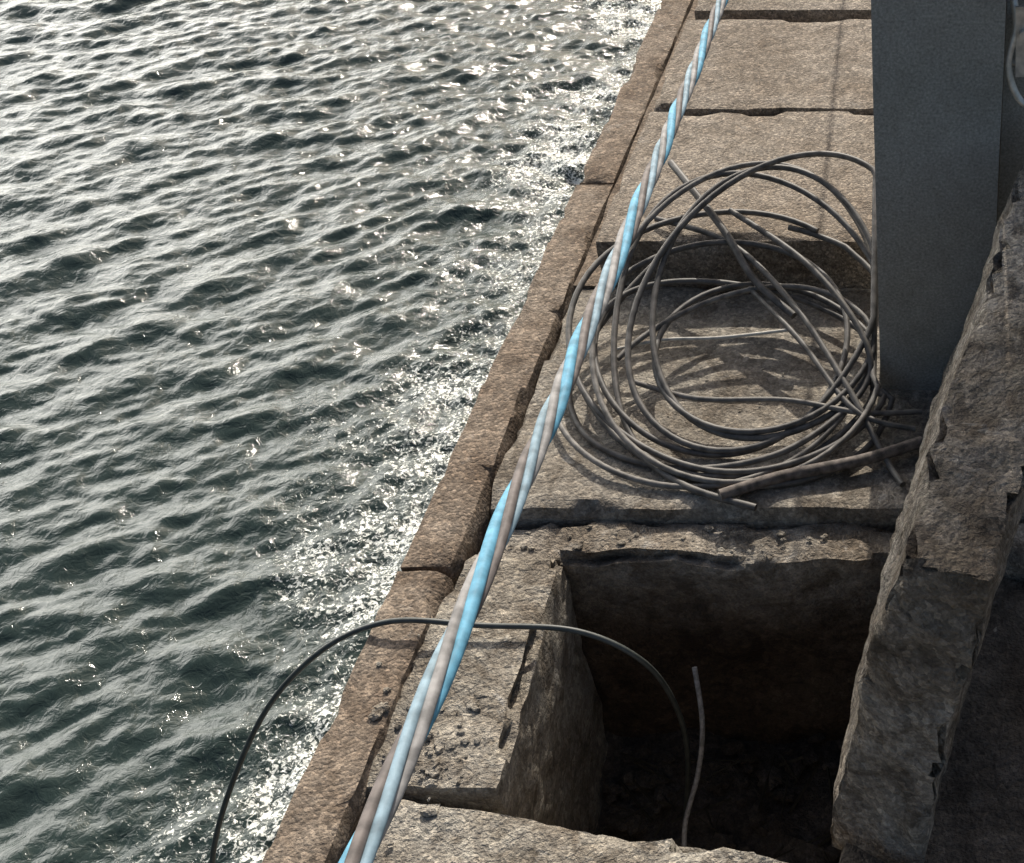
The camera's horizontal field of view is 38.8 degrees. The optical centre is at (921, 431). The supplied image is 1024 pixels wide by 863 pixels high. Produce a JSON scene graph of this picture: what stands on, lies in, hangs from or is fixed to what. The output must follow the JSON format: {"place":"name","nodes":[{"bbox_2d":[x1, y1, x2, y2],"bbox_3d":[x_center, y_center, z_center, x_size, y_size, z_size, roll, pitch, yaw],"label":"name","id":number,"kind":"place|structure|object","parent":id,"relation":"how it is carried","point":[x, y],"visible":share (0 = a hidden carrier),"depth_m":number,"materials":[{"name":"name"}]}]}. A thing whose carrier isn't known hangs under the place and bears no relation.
{"place":"outdoors","nodes":[
{"label":"outdoors","id":0,"kind":"place"},
{"bbox_2d":[0,0,661,862],"bbox_3d":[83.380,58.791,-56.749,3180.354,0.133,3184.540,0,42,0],"label":"water","id":1,"kind":"structure","parent":0,"point":[268,270],"depth_m":9.75,"materials":[{"name":"grey liquid"}]},
{"bbox_2d":[262,0,1023,862],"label":"concrete quay","id":2,"kind":"structure","parent":0,"point":[770,640],"depth_m":4.39,"materials":[{"name":"concrete"}]},
{"bbox_2d":[209,617,690,862],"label":"black cable","id":3,"kind":"object","parent":2,"relation":"attached to","point":[299,669],"visible":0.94,"depth_m":3.91,"materials":[{"name":"black rubber"}]},
{"bbox_2d":[338,0,728,862],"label":"twisted aerial cable","id":4,"kind":"object","parent":2,"relation":"attached to","point":[394,776],"visible":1,"depth_m":1.03,"materials":[{"name":"plastic"}]},
{"bbox_2d":[368,291,861,845],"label":"loose stones","id":5,"kind":"object","parent":2,"relation":"on","point":[440,745],"visible":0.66,"depth_m":3.62,"materials":[{"name":"stone"}]},
{"bbox_2d":[682,667,704,849],"bbox_3d":[-0.707,1.163,4.125,0.085,0.641,0.613,-1,42,-2],"label":"grey wire","id":6,"kind":"object","parent":2,"relation":"on","point":[700,755],"visible":0.92,"depth_m":4.18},
{"bbox_2d":[617,329,787,350],"bbox_3d":[-0.765,-0.320,4.679,0.633,0.072,0.022,-2,42,-2],"label":"dry stick","id":7,"kind":"object","parent":2,"relation":"on","point":[714,337],"visible":0.83,"depth_m":4.67,"materials":[{"name":"grey wood"}]},
{"bbox_2d":[599,752,832,861],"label":"pit litter","id":8,"kind":"object","parent":2,"relation":"on","point":[673,806],"visible":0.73,"depth_m":4.51,"materials":[{"name":"brown wood"}]},
{"bbox_2d":[602,733,842,861],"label":"pit rubble","id":9,"kind":"object","parent":2,"relation":"on","point":[645,779],"visible":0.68,"depth_m":4.57,"materials":[{"name":"grey stone"}]},
{"bbox_2d":[558,151,921,510],"bbox_3d":[-0.628,-0.453,4.623,1.262,0.510,1.558,0,42,0],"label":"coiled cable","id":10,"kind":"object","parent":2,"relation":"on","point":[714,476],"visible":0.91,"depth_m":4.57,"materials":[{"name":"rubber"}]},
{"bbox_2d":[718,436,922,499],"bbox_3d":[-0.317,0.119,4.315,0.682,0.050,0.058,-13,43,-14],"label":"cable end rod","id":11,"kind":"object","parent":2,"relation":"on","point":[809,470],"visible":0.94,"depth_m":4.29,"materials":[{"name":"grey metal"}]},
{"bbox_2d":[826,159,1023,862],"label":"leaning concrete wall","id":12,"kind":"structure","parent":2,"relation":"on","point":[936,593],"depth_m":3.12,"materials":[{"name":"grey concrete"}]},
{"bbox_2d":[871,0,1023,388],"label":"concrete post","id":13,"kind":"object","parent":2,"relation":"on","point":[949,130],"visible":0.73,"depth_m":4.09,"materials":[{"name":"grey concrete"}]},
{"bbox_2d":[1004,0,1023,107],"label":"cable","id":14,"kind":"object","parent":2,"relation":"attached to","point":[1016,39],"visible":0.98,"depth_m":3.86,"materials":[{"name":"metal"}]}
]}

